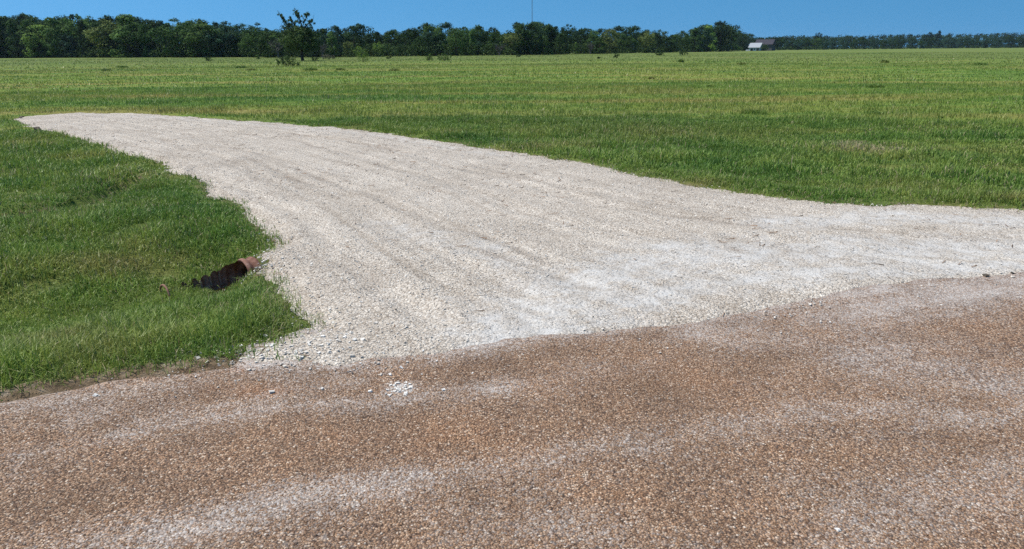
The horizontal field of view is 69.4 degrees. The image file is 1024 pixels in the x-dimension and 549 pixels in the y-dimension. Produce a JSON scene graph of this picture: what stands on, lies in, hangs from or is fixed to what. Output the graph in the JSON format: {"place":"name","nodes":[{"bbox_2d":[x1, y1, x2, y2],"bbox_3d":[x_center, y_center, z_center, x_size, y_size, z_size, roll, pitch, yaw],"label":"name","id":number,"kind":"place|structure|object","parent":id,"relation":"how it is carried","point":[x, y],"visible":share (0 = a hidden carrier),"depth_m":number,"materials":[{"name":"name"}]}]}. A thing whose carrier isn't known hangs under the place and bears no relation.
{"place":"outdoors","nodes":[
{"label":"outdoors","id":0,"kind":"place"},
{"bbox_2d":[0,272,1023,548],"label":"road","id":1,"kind":"structure","parent":0,"point":[916,334],"depth_m":3.33,"materials":[{"name":"brown gravel"}]},
{"bbox_2d":[0,47,1023,402],"bbox_3d":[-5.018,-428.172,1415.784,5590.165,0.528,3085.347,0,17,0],"label":"field","id":2,"kind":"structure","parent":0,"point":[88,381],"depth_m":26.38,"materials":[{"name":"green plant"}]},
{"bbox_2d":[0,16,16,57],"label":"woodland tree","id":3,"kind":"object","parent":2,"relation":"on","point":[3,26],"visible":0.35,"depth_m":272.42,"materials":[{"name":"green plant"}]},
{"bbox_2d":[3,18,25,57],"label":"woodland tree","id":4,"kind":"object","parent":2,"relation":"on","point":[11,25],"visible":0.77,"depth_m":266.94,"materials":[{"name":"green plant"}]},
{"bbox_2d":[0,18,29,53],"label":"second row tree","id":5,"kind":"object","parent":2,"relation":"on","point":[16,20],"visible":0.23,"depth_m":272.19,"materials":[{"name":"green plant"}]},
{"bbox_2d":[9,36,27,56],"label":"woodland tree","id":6,"kind":"object","parent":2,"relation":"on","point":[16,42],"visible":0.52,"depth_m":265.65,"materials":[{"name":"green plant"}]},
{"bbox_2d":[14,16,47,56],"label":"second row tree","id":7,"kind":"object","parent":2,"relation":"on","point":[32,21],"visible":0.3,"depth_m":266.70,"materials":[{"name":"green plant"}]},
{"bbox_2d":[20,28,49,57],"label":"woodland tree","id":8,"kind":"object","parent":2,"relation":"on","point":[30,31],"visible":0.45,"depth_m":262.18,"materials":[{"name":"green plant"}]},
{"bbox_2d":[23,36,47,57],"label":"landmark tree","id":9,"kind":"object","parent":2,"relation":"on","point":[34,45],"visible":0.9,"depth_m":258.41,"materials":[{"name":"green plant"}]},
{"bbox_2d":[20,24,53,57],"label":"woodland tree","id":10,"kind":"object","parent":2,"relation":"on","point":[40,29],"visible":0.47,"depth_m":260.72,"materials":[{"name":"green plant"}]},
{"bbox_2d":[41,17,67,57],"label":"woodland tree","id":11,"kind":"object","parent":2,"relation":"on","point":[52,26],"visible":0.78,"depth_m":256.08,"materials":[{"name":"green plant"}]},
{"bbox_2d":[44,25,76,57],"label":"woodland tree","id":12,"kind":"object","parent":2,"relation":"on","point":[55,39],"visible":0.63,"depth_m":254.84,"materials":[{"name":"green plant"}]},
{"bbox_2d":[42,17,81,57],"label":"second row tree","id":13,"kind":"object","parent":2,"relation":"on","point":[63,27],"visible":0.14,"depth_m":261.11,"materials":[{"name":"green plant"}]},
{"bbox_2d":[55,34,79,57],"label":"woodland tree","id":14,"kind":"object","parent":2,"relation":"on","point":[66,43],"visible":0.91,"depth_m":253.93,"materials":[{"name":"green plant"}]},
{"bbox_2d":[58,14,77,26],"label":"ridge tree","id":15,"kind":"object","parent":2,"relation":"on","point":[71,16],"visible":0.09,"depth_m":274.76,"materials":[{"name":"green plant"}]},
{"bbox_2d":[59,13,93,57],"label":"second row tree","id":16,"kind":"object","parent":2,"relation":"on","point":[86,21],"visible":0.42,"depth_m":256.78,"materials":[{"name":"green plant"}]},
{"bbox_2d":[75,19,93,57],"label":"woodland tree","id":17,"kind":"object","parent":2,"relation":"on","point":[80,23],"visible":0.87,"depth_m":250.17,"materials":[{"name":"green plant"}]},
{"bbox_2d":[81,28,101,57],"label":"woodland tree","id":18,"kind":"object","parent":2,"relation":"on","point":[87,41],"visible":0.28,"depth_m":250.65,"materials":[{"name":"green plant"}]},
{"bbox_2d":[82,19,126,57],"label":"woodland tree","id":19,"kind":"object","parent":2,"relation":"on","point":[92,33],"visible":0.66,"depth_m":242.80,"materials":[{"name":"green plant"}]},
{"bbox_2d":[85,14,123,57],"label":"second row tree","id":20,"kind":"object","parent":2,"relation":"on","point":[105,17],"visible":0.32,"depth_m":249.44,"materials":[{"name":"green plant"}]},
{"bbox_2d":[100,29,123,57],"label":"woodland tree","id":21,"kind":"object","parent":2,"relation":"on","point":[110,42],"visible":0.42,"depth_m":243.86,"materials":[{"name":"green plant"}]},
{"bbox_2d":[108,14,148,56],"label":"woodland tree","id":22,"kind":"object","parent":2,"relation":"on","point":[124,19],"visible":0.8,"depth_m":237.08,"materials":[{"name":"green plant"}]},
{"bbox_2d":[110,21,156,57],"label":"woodland tree","id":23,"kind":"object","parent":2,"relation":"on","point":[134,25],"visible":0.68,"depth_m":235.41,"materials":[{"name":"green plant"}]},
{"bbox_2d":[135,23,154,56],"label":"woodland tree","id":24,"kind":"object","parent":2,"relation":"on","point":[142,38],"visible":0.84,"depth_m":233.48,"materials":[{"name":"green plant"}]},
{"bbox_2d":[134,19,167,56],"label":"second row tree","id":25,"kind":"object","parent":2,"relation":"on","point":[151,22],"visible":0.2,"depth_m":247.55,"materials":[{"name":"green plant"}]},
{"bbox_2d":[154,21,174,56],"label":"woodland tree","id":26,"kind":"object","parent":2,"relation":"on","point":[158,23],"visible":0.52,"depth_m":233.86,"materials":[{"name":"green plant"}]},
{"bbox_2d":[144,18,197,56],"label":"woodland tree","id":27,"kind":"object","parent":2,"relation":"on","point":[158,30],"visible":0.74,"depth_m":226.07,"materials":[{"name":"green plant"}]},
{"bbox_2d":[182,23,224,56],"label":"woodland tree","id":28,"kind":"object","parent":2,"relation":"on","point":[194,37],"visible":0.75,"depth_m":223.86,"materials":[{"name":"green plant"}]},
{"bbox_2d":[197,24,222,56],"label":"woodland tree","id":29,"kind":"object","parent":2,"relation":"on","point":[211,44],"visible":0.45,"depth_m":226.03,"materials":[{"name":"green plant"}]},
{"bbox_2d":[159,256,261,296],"bbox_3d":[-2.491,0.058,6.232,0.295,0.295,0.868,16,23,42],"label":"culvert pipe","id":30,"kind":"object","parent":2,"relation":"in","point":[232,271],"visible":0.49,"depth_m":6.36,"materials":[{"name":"metal"}]},
{"bbox_2d":[199,25,239,56],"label":"woodland tree","id":31,"kind":"object","parent":2,"relation":"on","point":[227,38],"visible":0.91,"depth_m":225.34,"materials":[{"name":"green plant"}]},
{"bbox_2d":[229,34,244,56],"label":"woodland tree","id":32,"kind":"object","parent":2,"relation":"on","point":[236,37],"visible":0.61,"depth_m":226.92,"materials":[{"name":"green plant"}]},
{"bbox_2d":[228,23,255,56],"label":"second row tree","id":33,"kind":"object","parent":2,"relation":"on","point":[250,32],"visible":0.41,"depth_m":231.91,"materials":[{"name":"green plant"}]},
{"bbox_2d":[237,34,257,56],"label":"woodland tree","id":34,"kind":"object","parent":2,"relation":"on","point":[242,44],"visible":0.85,"depth_m":223.96,"materials":[{"name":"green plant"}]},
{"bbox_2d":[248,27,265,56],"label":"second row tree","id":35,"kind":"object","parent":2,"relation":"on","point":[255,34],"visible":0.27,"depth_m":234.07,"materials":[{"name":"green plant"}]},
{"bbox_2d":[254,28,280,57],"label":"woodland tree","id":36,"kind":"object","parent":2,"relation":"on","point":[261,39],"visible":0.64,"depth_m":222.88,"materials":[{"name":"green plant"}]},
{"bbox_2d":[261,35,283,57],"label":"woodland tree","id":37,"kind":"object","parent":2,"relation":"on","point":[273,37],"visible":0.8,"depth_m":221.63,"materials":[{"name":"green plant"}]},
{"bbox_2d":[269,38,282,57],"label":"bare tree","id":38,"kind":"object","parent":2,"relation":"on","point":[273,48],"visible":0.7,"depth_m":215.03,"materials":[{"name":"plant"}]},
{"bbox_2d":[275,55,299,65],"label":"shrub","id":39,"kind":"object","parent":2,"relation":"on","point":[287,58],"visible":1,"depth_m":89.73,"materials":[{"name":"green plant"}]},
{"bbox_2d":[276,8,326,60],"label":"lone tree","id":40,"kind":"object","parent":2,"relation":"on","point":[301,32],"visible":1,"depth_m":143.51,"materials":[{"name":"green plant"}]},
{"bbox_2d":[314,33,331,56],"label":"woodland tree","id":41,"kind":"object","parent":2,"relation":"on","point":[321,39],"visible":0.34,"depth_m":223.38,"materials":[{"name":"green plant"}]},
{"bbox_2d":[326,32,339,55],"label":"woodland tree","id":42,"kind":"object","parent":2,"relation":"on","point":[332,37],"visible":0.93,"depth_m":221.58,"materials":[{"name":"green plant"}]},
{"bbox_2d":[331,26,344,55],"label":"second row tree","id":43,"kind":"object","parent":2,"relation":"on","point":[336,28],"visible":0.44,"depth_m":231.46,"materials":[{"name":"green plant"}]},
{"bbox_2d":[341,25,367,56],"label":"second row tree","id":44,"kind":"object","parent":2,"relation":"on","point":[353,29],"visible":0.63,"depth_m":231.00,"materials":[{"name":"green plant"}]},
{"bbox_2d":[349,23,375,44],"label":"ridge tree","id":45,"kind":"object","parent":2,"relation":"on","point":[360,26],"visible":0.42,"depth_m":258.62,"materials":[{"name":"green plant"}]},
{"bbox_2d":[355,48,370,61],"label":"shrub","id":46,"kind":"object","parent":2,"relation":"on","point":[363,54],"visible":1,"depth_m":120.06,"materials":[{"name":"green plant"}]},
{"bbox_2d":[353,33,373,55],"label":"second row tree","id":47,"kind":"object","parent":2,"relation":"on","point":[368,40],"visible":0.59,"depth_m":236.04,"materials":[{"name":"green plant"}]},
{"bbox_2d":[372,32,383,53],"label":"second row tree","id":48,"kind":"object","parent":2,"relation":"on","point":[378,39],"visible":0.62,"depth_m":234.64,"materials":[{"name":"green plant"}]},
{"bbox_2d":[381,30,405,55],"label":"second row tree","id":49,"kind":"object","parent":2,"relation":"on","point":[388,35],"visible":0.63,"depth_m":238.46,"materials":[{"name":"green plant"}]},
{"bbox_2d":[392,30,414,55],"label":"second row tree","id":50,"kind":"object","parent":2,"relation":"on","point":[407,35],"visible":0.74,"depth_m":237.61,"materials":[{"name":"green plant"}]},
{"bbox_2d":[411,36,425,55],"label":"woodland tree","id":51,"kind":"object","parent":2,"relation":"on","point":[419,40],"visible":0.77,"depth_m":229.49,"materials":[{"name":"green plant"}]},
{"bbox_2d":[410,26,430,53],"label":"second row tree","id":52,"kind":"object","parent":2,"relation":"on","point":[415,32],"visible":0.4,"depth_m":239.59,"materials":[{"name":"green plant"}]},
{"bbox_2d":[420,25,438,55],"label":"second row tree","id":53,"kind":"object","parent":2,"relation":"on","point":[428,28],"visible":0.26,"depth_m":243.83,"materials":[{"name":"green plant"}]},
{"bbox_2d":[421,32,442,55],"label":"woodland tree","id":54,"kind":"object","parent":2,"relation":"on","point":[428,34],"visible":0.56,"depth_m":231.97,"materials":[{"name":"green plant"}]},
{"bbox_2d":[429,35,443,55],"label":"woodland tree","id":55,"kind":"object","parent":2,"relation":"on","point":[436,37],"visible":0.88,"depth_m":230.30,"materials":[{"name":"green plant"}]},
{"bbox_2d":[434,27,447,55],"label":"second row tree","id":56,"kind":"object","parent":2,"relation":"on","point":[441,33],"visible":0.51,"depth_m":242.05,"materials":[{"name":"green plant"}]},
{"bbox_2d":[436,22,454,40],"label":"ridge tree","id":57,"kind":"object","parent":2,"relation":"on","point":[445,25],"visible":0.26,"depth_m":280.00,"materials":[{"name":"green plant"}]},
{"bbox_2d":[445,27,469,55],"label":"woodland tree","id":58,"kind":"object","parent":2,"relation":"on","point":[456,35],"visible":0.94,"depth_m":230.18,"materials":[{"name":"green plant"}]},
{"bbox_2d":[452,27,476,55],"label":"second row tree","id":59,"kind":"object","parent":2,"relation":"on","point":[467,31],"visible":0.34,"depth_m":241.30,"materials":[{"name":"green plant"}]},
{"bbox_2d":[467,31,476,54],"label":"woodland tree","id":60,"kind":"object","parent":2,"relation":"on","point":[471,40],"visible":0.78,"depth_m":236.98,"materials":[{"name":"green plant"}]},
{"bbox_2d":[466,24,487,54],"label":"second row tree","id":61,"kind":"object","parent":2,"relation":"on","point":[478,27],"visible":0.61,"depth_m":241.78,"materials":[{"name":"green plant"}]},
{"bbox_2d":[481,27,501,54],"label":"second row tree","id":62,"kind":"object","parent":2,"relation":"on","point":[491,29],"visible":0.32,"depth_m":249.20,"materials":[{"name":"green plant"}]},
{"bbox_2d":[486,31,505,54],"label":"woodland tree","id":63,"kind":"object","parent":2,"relation":"on","point":[496,38],"visible":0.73,"depth_m":241.06,"materials":[{"name":"green plant"}]},
{"bbox_2d":[0,41,1023,57],"bbox_3d":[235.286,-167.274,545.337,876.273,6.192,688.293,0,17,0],"label":"undergrowth","id":64,"kind":"object","parent":2,"relation":"on","point":[338,49],"visible":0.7,"depth_m":235.92,"materials":[{"name":"green plant"}]},
{"bbox_2d":[501,33,527,54],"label":"woodland tree","id":65,"kind":"object","parent":2,"relation":"on","point":[510,38],"visible":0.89,"depth_m":241.47,"materials":[{"name":"green plant"}]},
{"bbox_2d":[17,23,1021,56],"bbox_3d":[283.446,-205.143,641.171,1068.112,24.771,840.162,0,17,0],"label":"deep wood","id":66,"kind":"object","parent":2,"relation":"on","point":[838,37],"visible":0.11,"depth_m":726.57,"materials":[{"name":"green plant"}]},
{"bbox_2d":[510,25,534,54],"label":"woodland tree","id":67,"kind":"object","parent":2,"relation":"on","point":[519,29],"visible":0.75,"depth_m":242.79,"materials":[{"name":"green plant"}]},
{"bbox_2d":[524,33,533,54],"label":"woodland tree","id":68,"kind":"object","parent":2,"relation":"on","point":[529,46],"visible":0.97,"depth_m":243.17,"materials":[{"name":"green plant"}]},
{"bbox_2d":[519,23,543,54],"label":"landmark tree","id":69,"kind":"object","parent":2,"relation":"on","point":[531,27],"visible":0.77,"depth_m":244.28,"materials":[{"name":"green plant"}]},
{"bbox_2d":[534,35,549,54],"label":"woodland tree","id":70,"kind":"object","parent":2,"relation":"on","point":[545,44],"visible":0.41,"depth_m":251.53,"materials":[{"name":"green plant"}]},
{"bbox_2d":[536,24,557,54],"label":"second row tree","id":71,"kind":"object","parent":2,"relation":"on","point":[546,29],"visible":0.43,"depth_m":260.27,"materials":[{"name":"green plant"}]},
{"bbox_2d":[544,26,566,54],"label":"second row tree","id":72,"kind":"object","parent":2,"relation":"on","point":[550,37],"visible":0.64,"depth_m":261.62,"materials":[{"name":"green plant"}]},
{"bbox_2d":[555,33,563,54],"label":"woodland tree","id":73,"kind":"object","parent":2,"relation":"on","point":[558,41],"visible":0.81,"depth_m":255.54,"materials":[{"name":"green plant"}]},
{"bbox_2d":[560,29,573,53],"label":"second row tree","id":74,"kind":"object","parent":2,"relation":"on","point":[568,37],"visible":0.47,"depth_m":270.65,"materials":[{"name":"green plant"}]},
{"bbox_2d":[557,24,579,53],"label":"ridge tree","id":75,"kind":"object","parent":2,"relation":"on","point":[571,29],"visible":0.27,"depth_m":304.82,"materials":[{"name":"green plant"}]},
{"bbox_2d":[570,29,589,53],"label":"second row tree","id":76,"kind":"object","parent":2,"relation":"on","point":[583,34],"visible":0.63,"depth_m":272.50,"materials":[{"name":"green plant"}]},
{"bbox_2d":[592,37,606,53],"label":"woodland tree","id":77,"kind":"object","parent":2,"relation":"on","point":[600,45],"visible":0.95,"depth_m":268.05,"materials":[{"name":"green plant"}]},
{"bbox_2d":[599,28,620,53],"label":"woodland tree","id":78,"kind":"object","parent":2,"relation":"on","point":[614,34],"visible":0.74,"depth_m":279.26,"materials":[{"name":"green plant"}]},
{"bbox_2d":[612,33,628,52],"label":"second row tree","id":79,"kind":"object","parent":2,"relation":"on","point":[622,36],"visible":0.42,"depth_m":296.22,"materials":[{"name":"green plant"}]},
{"bbox_2d":[611,25,632,52],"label":"ridge tree","id":80,"kind":"object","parent":2,"relation":"on","point":[619,28],"visible":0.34,"depth_m":311.89,"materials":[{"name":"green plant"}]},
{"bbox_2d":[622,36,638,52],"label":"woodland tree","id":81,"kind":"object","parent":2,"relation":"on","point":[630,38],"visible":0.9,"depth_m":293.79,"materials":[{"name":"green plant"}]},
{"bbox_2d":[624,27,638,52],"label":"second row tree","id":82,"kind":"object","parent":2,"relation":"on","point":[631,31],"visible":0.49,"depth_m":309.81,"materials":[{"name":"green plant"}]},
{"bbox_2d":[638,31,656,52],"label":"woodland tree","id":83,"kind":"object","parent":2,"relation":"on","point":[641,39],"visible":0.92,"depth_m":310.54,"materials":[{"name":"green plant"}]},
{"bbox_2d":[638,29,656,52],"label":"second row tree","id":84,"kind":"object","parent":2,"relation":"on","point":[642,33],"visible":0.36,"depth_m":322.45,"materials":[{"name":"green plant"}]},
{"bbox_2d":[650,32,663,52],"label":"second row tree","id":85,"kind":"object","parent":2,"relation":"on","point":[658,37],"visible":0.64,"depth_m":331.92,"materials":[{"name":"green plant"}]},
{"bbox_2d":[659,37,676,52],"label":"woodland tree","id":86,"kind":"object","parent":2,"relation":"on","point":[668,39],"visible":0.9,"depth_m":331.42,"materials":[{"name":"green plant"}]},
{"bbox_2d":[674,31,690,51],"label":"second row tree","id":87,"kind":"object","parent":2,"relation":"on","point":[685,39],"visible":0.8,"depth_m":365.55,"materials":[{"name":"green plant"}]},
{"bbox_2d":[688,28,702,51],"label":"woodland tree","id":88,"kind":"object","parent":2,"relation":"on","point":[694,34],"visible":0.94,"depth_m":371.87,"materials":[{"name":"green plant"}]},
{"bbox_2d":[689,26,715,51],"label":"woodland tree","id":89,"kind":"object","parent":2,"relation":"on","point":[703,32],"visible":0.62,"depth_m":378.86,"materials":[{"name":"green plant"}]},
{"bbox_2d":[700,24,717,51],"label":"woodland tree","id":90,"kind":"object","parent":2,"relation":"on","point":[712,46],"visible":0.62,"depth_m":394.05,"materials":[{"name":"green plant"}]},
{"bbox_2d":[712,20,738,51],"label":"landmark tree","id":91,"kind":"object","parent":2,"relation":"on","point":[724,31],"visible":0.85,"depth_m":414.91,"materials":[{"name":"green plant"}]},
{"bbox_2d":[722,27,738,50],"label":"woodland tree","id":92,"kind":"object","parent":2,"relation":"on","point":[733,45],"visible":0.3,"depth_m":448.92,"materials":[{"name":"green plant"}]},
{"bbox_2d":[737,34,747,50],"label":"second row tree","id":93,"kind":"object","parent":2,"relation":"on","point":[745,43],"visible":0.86,"depth_m":505.50,"materials":[{"name":"green plant"}]},
{"bbox_2d":[739,108,766,114],"bbox_3d":[6.519,-4.429,20.051,0.829,0.134,0.968,0,17,0],"label":"weed clump","id":94,"kind":"object","parent":2,"relation":"on","point":[742,111],"visible":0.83,"depth_m":19.89,"materials":[{"name":"green plant"}]},
{"bbox_2d":[746,38,775,50],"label":"farmhouse","id":95,"kind":"object","parent":2,"relation":"on","point":[758,44],"visible":0.85,"depth_m":491.05,"materials":[{"name":"white"}]},
{"bbox_2d":[812,37,822,48],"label":"woodland tree","id":96,"kind":"object","parent":2,"relation":"on","point":[818,43],"visible":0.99,"depth_m":635.99,"materials":[{"name":"green plant"}]},
{"bbox_2d":[943,37,955,47],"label":"woodland tree","id":97,"kind":"object","parent":2,"relation":"on","point":[953,42],"visible":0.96,"depth_m":791.19,"materials":[{"name":"green plant"}]},
{"bbox_2d":[954,34,970,46],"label":"ridge tree","id":98,"kind":"object","parent":2,"relation":"on","point":[966,37],"visible":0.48,"depth_m":852.81,"materials":[{"name":"green plant"}]},
{"bbox_2d":[980,34,994,47],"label":"ridge tree","id":99,"kind":"object","parent":2,"relation":"on","point":[985,38],"visible":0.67,"depth_m":869.07,"materials":[{"name":"green plant"}]},
{"bbox_2d":[1001,35,1018,47],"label":"woodland tree","id":100,"kind":"object","parent":2,"relation":"on","point":[1008,42],"visible":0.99,"depth_m":836.34,"materials":[{"name":"green plant"}]},
{"bbox_2d":[0,0,1023,50],"label":"sky","id":101,"kind":"structure","parent":0,"point":[760,18],"materials":[{"name":"blue"}]},
{"bbox_2d":[14,112,1023,365],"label":"gravel drive","id":102,"kind":"structure","parent":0,"point":[836,264],"depth_m":6.83,"materials":[{"name":"gravel"}]},
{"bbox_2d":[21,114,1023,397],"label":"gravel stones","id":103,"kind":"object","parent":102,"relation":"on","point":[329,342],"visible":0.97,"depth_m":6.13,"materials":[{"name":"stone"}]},
{"bbox_2d":[49,117,1016,372],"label":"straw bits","id":104,"kind":"object","parent":102,"relation":"on","point":[501,201],"visible":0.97,"depth_m":8.75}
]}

